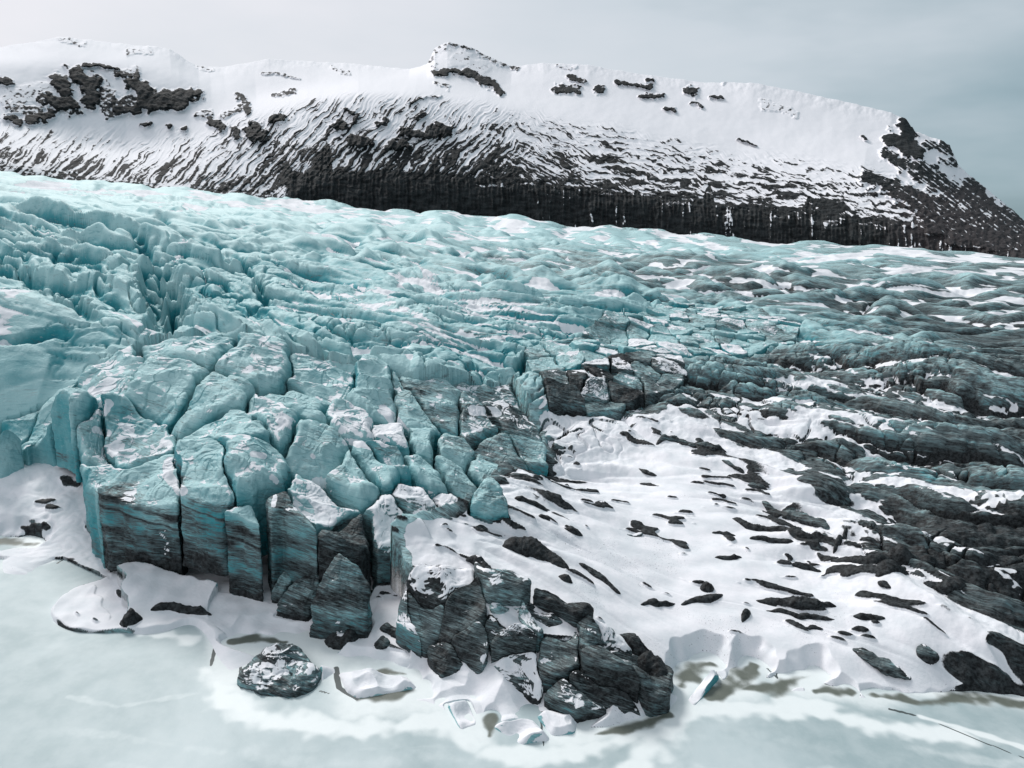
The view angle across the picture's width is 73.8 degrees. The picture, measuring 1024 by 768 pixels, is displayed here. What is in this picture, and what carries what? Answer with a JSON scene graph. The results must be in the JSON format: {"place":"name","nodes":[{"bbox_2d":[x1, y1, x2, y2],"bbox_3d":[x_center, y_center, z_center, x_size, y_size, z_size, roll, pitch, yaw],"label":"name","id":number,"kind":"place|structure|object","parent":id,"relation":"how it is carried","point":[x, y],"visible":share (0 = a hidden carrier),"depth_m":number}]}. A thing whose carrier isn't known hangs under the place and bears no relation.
{"place":"outdoors","nodes":[
{"label":"outdoors","id":0,"kind":"place"},
{"bbox_2d":[0,171,1023,696],"bbox_3d":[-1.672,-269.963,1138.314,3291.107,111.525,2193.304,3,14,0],"label":"glacier","id":1,"kind":"object","parent":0,"point":[876,407],"visible":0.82,"depth_m":220.82},
{"bbox_2d":[0,430,23,478],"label":"ice block","id":2,"kind":"structure","parent":1,"relation":"on","point":[11,459],"depth_m":134.10},
{"bbox_2d":[1,409,40,444],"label":"ice block","id":3,"kind":"structure","parent":1,"relation":"on","point":[21,428],"depth_m":143.51},
{"bbox_2d":[21,384,75,466],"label":"ice block","id":4,"kind":"structure","parent":1,"relation":"on","point":[38,446],"depth_m":138.70},
{"bbox_2d":[50,388,97,482],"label":"ice block","id":5,"kind":"structure","parent":1,"relation":"on","point":[72,409],"depth_m":131.21},
{"bbox_2d":[77,409,107,502],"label":"ice block","id":6,"kind":"structure","parent":1,"relation":"on","point":[90,438],"depth_m":127.04},
{"bbox_2d":[80,464,123,568],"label":"ice block","id":7,"kind":"structure","parent":1,"relation":"on","point":[94,478],"depth_m":115.86},
{"bbox_2d":[77,346,144,434],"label":"ice block","id":8,"kind":"structure","parent":1,"relation":"on","point":[116,371],"depth_m":150.55},
{"bbox_2d":[100,392,176,468],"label":"ice block","id":9,"kind":"structure","parent":1,"relation":"on","point":[133,438],"depth_m":128.62},
{"bbox_2d":[97,454,187,574],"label":"ice block","id":10,"kind":"structure","parent":1,"relation":"on","point":[140,514],"depth_m":109.04},
{"bbox_2d":[125,354,209,434],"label":"ice block","id":11,"kind":"structure","parent":1,"relation":"on","point":[160,391],"depth_m":139.50},
{"bbox_2d":[141,335,236,373],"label":"ice block","id":12,"kind":"structure","parent":1,"relation":"on","point":[207,352],"depth_m":153.37},
{"bbox_2d":[174,438,234,576],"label":"ice block","id":13,"kind":"structure","parent":1,"relation":"on","point":[207,497],"depth_m":106.08},
{"bbox_2d":[171,372,254,440],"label":"ice block","id":14,"kind":"structure","parent":1,"relation":"on","point":[217,396],"depth_m":132.08},
{"bbox_2d":[183,410,270,444],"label":"ice block","id":15,"kind":"structure","parent":1,"relation":"on","point":[233,422],"depth_m":120.13},
{"bbox_2d":[225,505,263,601],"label":"ice block","id":16,"kind":"structure","parent":1,"relation":"on","point":[245,570],"depth_m":104.13},
{"bbox_2d":[215,332,292,396],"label":"ice block","id":17,"kind":"structure","parent":1,"relation":"on","point":[261,364],"depth_m":148.95},
{"bbox_2d":[218,434,290,556],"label":"ice block","id":18,"kind":"structure","parent":1,"relation":"on","point":[257,472],"depth_m":109.53},
{"bbox_2d":[247,394,299,458],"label":"ice block","id":19,"kind":"structure","parent":1,"relation":"on","point":[279,420],"depth_m":126.67},
{"bbox_2d":[264,391,327,423],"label":"ice block","id":20,"kind":"structure","parent":1,"relation":"on","point":[305,407],"depth_m":139.91},
{"bbox_2d":[285,419,348,493],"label":"ice block","id":21,"kind":"structure","parent":1,"relation":"on","point":[317,451],"depth_m":123.71},
{"bbox_2d":[287,353,355,406],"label":"ice block","id":22,"kind":"structure","parent":1,"relation":"on","point":[327,382],"depth_m":154.94},
{"bbox_2d":[288,474,360,556],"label":"ice block","id":23,"kind":"structure","parent":1,"relation":"on","point":[315,505],"depth_m":110.49},
{"bbox_2d":[325,398,373,452],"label":"ice block","id":24,"kind":"structure","parent":1,"relation":"on","point":[349,422],"depth_m":136.93},
{"bbox_2d":[326,450,379,525],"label":"ice block","id":25,"kind":"structure","parent":1,"relation":"on","point":[349,485],"depth_m":116.67},
{"bbox_2d":[346,354,396,425],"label":"ice block","id":26,"kind":"structure","parent":1,"relation":"on","point":[371,393],"depth_m":152.91},
{"bbox_2d":[351,440,399,495],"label":"ice block","id":27,"kind":"structure","parent":1,"relation":"on","point":[384,478],"depth_m":123.32},
{"bbox_2d":[366,440,411,485],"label":"ice block","id":28,"kind":"structure","parent":1,"relation":"on","point":[384,453],"depth_m":129.03},
{"bbox_2d":[371,423,409,456],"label":"ice block","id":29,"kind":"structure","parent":1,"relation":"on","point":[390,434],"depth_m":136.02},
{"bbox_2d":[392,484,436,513],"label":"ice block","id":30,"kind":"structure","parent":1,"relation":"on","point":[411,500],"depth_m":118.53},
{"bbox_2d":[392,372,440,468],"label":"ice block","id":31,"kind":"structure","parent":1,"relation":"on","point":[410,412],"depth_m":151.87},
{"bbox_2d":[408,427,434,468],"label":"ice block","id":32,"kind":"structure","parent":1,"relation":"on","point":[421,442],"depth_m":138.46},
{"bbox_2d":[403,454,447,499],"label":"ice block","id":33,"kind":"structure","parent":1,"relation":"on","point":[426,476],"depth_m":126.78},
{"bbox_2d":[399,376,461,435],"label":"ice block","id":34,"kind":"structure","parent":1,"relation":"on","point":[437,399],"depth_m":158.51},
{"bbox_2d":[434,455,476,498],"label":"ice block","id":35,"kind":"structure","parent":1,"relation":"on","point":[456,481],"depth_m":129.84},
{"bbox_2d":[436,433,474,475],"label":"ice block","id":36,"kind":"structure","parent":1,"relation":"on","point":[458,451],"depth_m":140.04},
{"bbox_2d":[458,391,497,450],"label":"ice block","id":37,"kind":"structure","parent":1,"relation":"on","point":[477,427],"depth_m":154.57},
{"bbox_2d":[467,454,497,488],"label":"ice block","id":38,"kind":"structure","parent":1,"relation":"on","point":[480,467],"depth_m":136.34},
{"bbox_2d":[0,200,973,726],"bbox_3d":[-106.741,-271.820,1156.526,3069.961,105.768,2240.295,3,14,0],"label":"snowfield","id":39,"kind":"structure","parent":1,"relation":"on","point":[674,516],"depth_m":107.57},
{"bbox_2d":[119,608,142,627],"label":"rock","id":40,"kind":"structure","parent":39,"relation":"on","point":[131,616],"depth_m":98.13},
{"bbox_2d":[151,602,211,615],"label":"ice ridge","id":41,"kind":"structure","parent":39,"relation":"on","point":[182,608],"depth_m":101.34},
{"bbox_2d":[271,571,291,602],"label":"ice block","id":42,"kind":"structure","parent":39,"relation":"on","point":[282,585],"depth_m":105.54},
{"bbox_2d":[265,492,317,594],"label":"ice block","id":43,"kind":"structure","parent":39,"relation":"on","point":[292,540],"depth_m":104.92},
{"bbox_2d":[276,570,319,621],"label":"ice block","id":44,"kind":"structure","parent":39,"relation":"on","point":[296,600],"depth_m":102.18},
{"bbox_2d":[309,553,372,638],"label":"ice block","id":45,"kind":"structure","parent":39,"relation":"on","point":[340,603],"depth_m":97.94},
{"bbox_2d":[324,628,358,649],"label":"rock","id":46,"kind":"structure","parent":39,"relation":"on","point":[337,640],"depth_m":96.33},
{"bbox_2d":[317,514,370,590],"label":"ice block","id":47,"kind":"structure","parent":39,"relation":"on","point":[349,542],"depth_m":104.05},
{"bbox_2d":[362,494,403,589],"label":"ice block","id":48,"kind":"structure","parent":39,"relation":"on","point":[381,514],"depth_m":111.86},
{"bbox_2d":[395,590,421,657],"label":"ice block","id":49,"kind":"structure","parent":39,"relation":"on","point":[407,637],"depth_m":95.02},
{"bbox_2d":[407,593,443,657],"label":"ice block","id":50,"kind":"structure","parent":39,"relation":"on","point":[427,623],"depth_m":95.15},
{"bbox_2d":[407,563,473,609],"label":"ice block","id":51,"kind":"structure","parent":39,"relation":"on","point":[431,586],"depth_m":97.45},
{"bbox_2d":[427,642,462,677],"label":"ice block","id":52,"kind":"structure","parent":39,"relation":"on","point":[443,660],"depth_m":91.07},
{"bbox_2d":[432,493,457,507],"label":"ice block","id":53,"kind":"structure","parent":39,"relation":"on","point":[441,499],"depth_m":123.64},
{"bbox_2d":[438,577,486,644],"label":"ice block","id":54,"kind":"structure","parent":39,"relation":"on","point":[465,607],"depth_m":94.53},
{"bbox_2d":[451,622,488,673],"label":"ice block","id":55,"kind":"structure","parent":39,"relation":"on","point":[469,644],"depth_m":91.22},
{"bbox_2d":[470,477,508,523],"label":"ice block","id":56,"kind":"structure","parent":39,"relation":"on","point":[489,504],"depth_m":113.85},
{"bbox_2d":[485,616,504,655],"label":"ice block","id":57,"kind":"structure","parent":39,"relation":"on","point":[492,628],"depth_m":92.71},
{"bbox_2d":[474,562,531,606],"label":"ice block","id":58,"kind":"structure","parent":39,"relation":"on","point":[507,587],"depth_m":96.40},
{"bbox_2d":[491,623,536,662],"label":"ice block","id":59,"kind":"structure","parent":39,"relation":"on","point":[516,638],"depth_m":90.39},
{"bbox_2d":[493,652,543,704],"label":"ice block","id":60,"kind":"structure","parent":39,"relation":"on","point":[519,672],"depth_m":88.60},
{"bbox_2d":[518,602,543,652],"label":"ice block","id":61,"kind":"structure","parent":39,"relation":"on","point":[525,617],"depth_m":92.96},
{"bbox_2d":[502,536,568,568],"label":"ice ridge","id":62,"kind":"structure","parent":39,"relation":"on","point":[530,546],"depth_m":107.81},
{"bbox_2d":[526,603,562,626],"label":"ice block","id":63,"kind":"structure","parent":39,"relation":"on","point":[549,619],"depth_m":95.08},
{"bbox_2d":[537,632,579,692],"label":"ice block","id":64,"kind":"structure","parent":39,"relation":"on","point":[558,659],"depth_m":89.69},
{"bbox_2d":[533,588,593,627],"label":"ice block","id":65,"kind":"structure","parent":39,"relation":"on","point":[573,614],"depth_m":95.76},
{"bbox_2d":[544,679,606,722],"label":"ice block","id":66,"kind":"structure","parent":39,"relation":"on","point":[563,696],"depth_m":84.78},
{"bbox_2d":[577,616,602,668],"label":"ice block","id":67,"kind":"structure","parent":39,"relation":"on","point":[588,629],"depth_m":92.15},
{"bbox_2d":[579,563,620,593],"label":"ice ridge","id":68,"kind":"structure","parent":39,"relation":"on","point":[597,574],"depth_m":106.71},
{"bbox_2d":[569,670,640,715],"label":"ice block","id":69,"kind":"structure","parent":39,"relation":"on","point":[605,697],"depth_m":86.17},
{"bbox_2d":[580,645,639,703],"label":"ice block","id":70,"kind":"structure","parent":39,"relation":"on","point":[602,666],"depth_m":86.56},
{"bbox_2d":[595,620,631,654],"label":"ice block","id":71,"kind":"structure","parent":39,"relation":"on","point":[611,638],"depth_m":93.39},
{"bbox_2d":[620,633,649,655],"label":"ice block","id":72,"kind":"structure","parent":39,"relation":"on","point":[635,643],"depth_m":93.72},
{"bbox_2d":[609,650,673,716],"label":"ice block","id":73,"kind":"structure","parent":39,"relation":"on","point":[654,694],"depth_m":86.39},
{"bbox_2d":[637,650,667,676],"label":"rock","id":74,"kind":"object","parent":39,"relation":"on","point":[650,663],"depth_m":90.94},
{"bbox_2d":[656,434,695,447],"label":"ice ridge","id":75,"kind":"structure","parent":39,"relation":"on","point":[670,438],"depth_m":163.52},
{"bbox_2d":[681,593,722,605],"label":"ice ridge","id":76,"kind":"structure","parent":39,"relation":"on","point":[708,598],"depth_m":106.20},
{"bbox_2d":[749,535,793,543],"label":"ice ridge","id":77,"kind":"structure","parent":39,"relation":"on","point":[773,540],"depth_m":122.71},
{"bbox_2d":[732,517,816,538],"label":"ice ridge","id":78,"kind":"structure","parent":39,"relation":"on","point":[759,527],"depth_m":125.86},
{"bbox_2d":[756,595,835,609],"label":"ice ridge","id":79,"kind":"structure","parent":39,"relation":"on","point":[806,603],"depth_m":104.81},
{"bbox_2d":[762,501,829,529],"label":"ice ridge","id":80,"kind":"structure","parent":39,"relation":"on","point":[803,518],"depth_m":131.69},
{"bbox_2d":[766,608,834,620],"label":"ice ridge","id":81,"kind":"structure","parent":39,"relation":"on","point":[802,616],"depth_m":103.03},
{"bbox_2d":[852,647,910,679],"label":"ice ridge","id":82,"kind":"structure","parent":39,"relation":"on","point":[885,666],"depth_m":94.86},
{"bbox_2d":[831,544,946,568],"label":"ice ridge","id":83,"kind":"structure","parent":39,"relation":"on","point":[900,554],"depth_m":112.80},
{"bbox_2d":[875,559,908,576],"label":"ice ridge","id":84,"kind":"structure","parent":39,"relation":"on","point":[885,567],"depth_m":109.13},
{"bbox_2d":[916,644,939,664],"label":"ice ridge","id":85,"kind":"structure","parent":39,"relation":"on","point":[927,654],"depth_m":95.16},
{"bbox_2d":[923,576,968,593],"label":"rock","id":86,"kind":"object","parent":39,"relation":"on","point":[947,585],"depth_m":105.66},
{"bbox_2d":[454,382,521,411],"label":"ice block","id":87,"kind":"structure","parent":1,"relation":"on","point":[481,393],"depth_m":173.46},
{"bbox_2d":[474,433,527,469],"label":"ice block","id":88,"kind":"structure","parent":1,"relation":"on","point":[497,448],"depth_m":145.83},
{"bbox_2d":[481,400,541,441],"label":"ice block","id":89,"kind":"structure","parent":1,"relation":"on","point":[503,416],"depth_m":159.71},
{"bbox_2d":[507,434,547,475],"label":"ice block","id":90,"kind":"structure","parent":1,"relation":"on","point":[531,453],"depth_m":150.90},
{"bbox_2d":[524,345,549,372],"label":"ice block","id":91,"kind":"structure","parent":1,"relation":"on","point":[535,352],"depth_m":206.58},
{"bbox_2d":[526,360,564,373],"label":"ice block","id":92,"kind":"structure","parent":1,"relation":"on","point":[534,367],"depth_m":193.93},
{"bbox_2d":[539,369,568,385],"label":"ice block","id":93,"kind":"structure","parent":1,"relation":"on","point":[559,375],"depth_m":182.72},
{"bbox_2d":[540,341,571,362],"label":"ice block","id":94,"kind":"structure","parent":1,"relation":"on","point":[553,350],"depth_m":207.49},
{"bbox_2d":[544,378,585,416],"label":"ice block","id":95,"kind":"structure","parent":1,"relation":"on","point":[563,399],"depth_m":173.26},
{"bbox_2d":[555,349,584,371],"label":"ice block","id":96,"kind":"structure","parent":1,"relation":"on","point":[573,359],"depth_m":198.06},
{"bbox_2d":[567,370,587,391],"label":"ice block","id":97,"kind":"structure","parent":1,"relation":"on","point":[578,379],"depth_m":182.06},
{"bbox_2d":[571,341,600,352],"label":"ice block","id":98,"kind":"structure","parent":1,"relation":"on","point":[582,345],"depth_m":204.79},
{"bbox_2d":[581,377,609,402],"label":"ice block","id":99,"kind":"structure","parent":1,"relation":"on","point":[595,389],"depth_m":179.55},
{"bbox_2d":[581,357,609,371],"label":"ice block","id":100,"kind":"structure","parent":1,"relation":"on","point":[603,363],"depth_m":192.97},
{"bbox_2d":[582,320,615,343],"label":"ice block","id":101,"kind":"structure","parent":1,"relation":"on","point":[597,331],"depth_m":239.37},
{"bbox_2d":[583,366,614,383],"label":"ice block","id":102,"kind":"structure","parent":1,"relation":"on","point":[598,372],"depth_m":187.49},
{"bbox_2d":[585,401,625,420],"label":"ice block","id":103,"kind":"structure","parent":1,"relation":"on","point":[613,410],"depth_m":175.85},
{"bbox_2d":[597,314,629,330],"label":"ice block","id":104,"kind":"structure","parent":1,"relation":"on","point":[620,322],"depth_m":249.17},
{"bbox_2d":[610,358,632,375],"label":"ice block","id":105,"kind":"structure","parent":1,"relation":"on","point":[619,365],"depth_m":191.94},
{"bbox_2d":[607,381,644,410],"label":"ice block","id":106,"kind":"structure","parent":1,"relation":"on","point":[631,398],"depth_m":180.50},
{"bbox_2d":[613,372,642,391],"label":"ice block","id":107,"kind":"structure","parent":1,"relation":"on","point":[628,380],"depth_m":186.16},
{"bbox_2d":[626,324,649,339],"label":"ice block","id":108,"kind":"structure","parent":1,"relation":"on","point":[633,331],"depth_m":246.05},
{"bbox_2d":[625,351,656,366],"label":"ice block","id":109,"kind":"structure","parent":1,"relation":"on","point":[644,358],"depth_m":202.13},
{"bbox_2d":[628,338,654,347],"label":"ice block","id":110,"kind":"structure","parent":1,"relation":"on","point":[637,343],"depth_m":234.32},
{"bbox_2d":[631,361,660,383],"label":"ice block","id":111,"kind":"structure","parent":1,"relation":"on","point":[640,370],"depth_m":194.12},
{"bbox_2d":[641,377,672,407],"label":"ice block","id":112,"kind":"structure","parent":1,"relation":"on","point":[653,391],"depth_m":183.75},
{"bbox_2d":[651,357,687,385],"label":"ice block","id":113,"kind":"structure","parent":1,"relation":"on","point":[660,365],"depth_m":197.53},
{"bbox_2d":[657,374,683,389],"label":"ice block","id":114,"kind":"structure","parent":1,"relation":"on","point":[674,381],"depth_m":191.72},
{"bbox_2d":[656,341,693,357],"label":"ice block","id":115,"kind":"structure","parent":1,"relation":"on","point":[676,349],"depth_m":225.37},
{"bbox_2d":[720,343,747,358],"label":"ice block","id":116,"kind":"structure","parent":1,"relation":"on","point":[737,351],"depth_m":232.19},
{"bbox_2d":[743,341,778,356],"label":"ice block","id":117,"kind":"structure","parent":1,"relation":"on","point":[757,348],"depth_m":236.93},
{"bbox_2d":[765,335,796,342],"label":"ice block","id":118,"kind":"structure","parent":1,"relation":"on","point":[779,338],"depth_m":250.41},
{"bbox_2d":[0,37,1023,257],"bbox_3d":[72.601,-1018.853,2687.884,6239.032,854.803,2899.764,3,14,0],"label":"mountain","id":119,"kind":"structure","parent":0,"point":[463,129],"depth_m":2268.08},
{"bbox_2d":[0,535,1023,767],"bbox_3d":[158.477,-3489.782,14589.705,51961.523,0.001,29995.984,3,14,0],"label":"lake","id":120,"kind":"structure","parent":0,"point":[178,697],"depth_m":84.06},
{"bbox_2d":[237,643,321,698],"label":"iceberg","id":121,"kind":"object","parent":120,"relation":"in","point":[288,671],"visible":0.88,"depth_m":88.86},
{"bbox_2d":[339,668,415,697],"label":"ice floe","id":122,"kind":"object","parent":120,"relation":"on","point":[367,682],"visible":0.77,"depth_m":88.60},
{"bbox_2d":[448,700,475,728],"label":"ice floe","id":123,"kind":"object","parent":120,"relation":"on","point":[459,710],"visible":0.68,"depth_m":84.50},
{"bbox_2d":[495,719,548,743],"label":"ice floe","id":124,"kind":"object","parent":120,"relation":"on","point":[528,731],"visible":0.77,"depth_m":81.84},
{"bbox_2d":[538,710,576,735],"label":"ice floe","id":125,"kind":"object","parent":120,"relation":"on","point":[555,723],"visible":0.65,"depth_m":82.95},
{"bbox_2d":[689,669,718,704],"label":"ice floe","id":126,"kind":"object","parent":120,"relation":"on","point":[709,681],"visible":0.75,"depth_m":90.74},
{"bbox_2d":[0,0,1023,219],"label":"sky","id":127,"kind":"structure","parent":0,"point":[953,69]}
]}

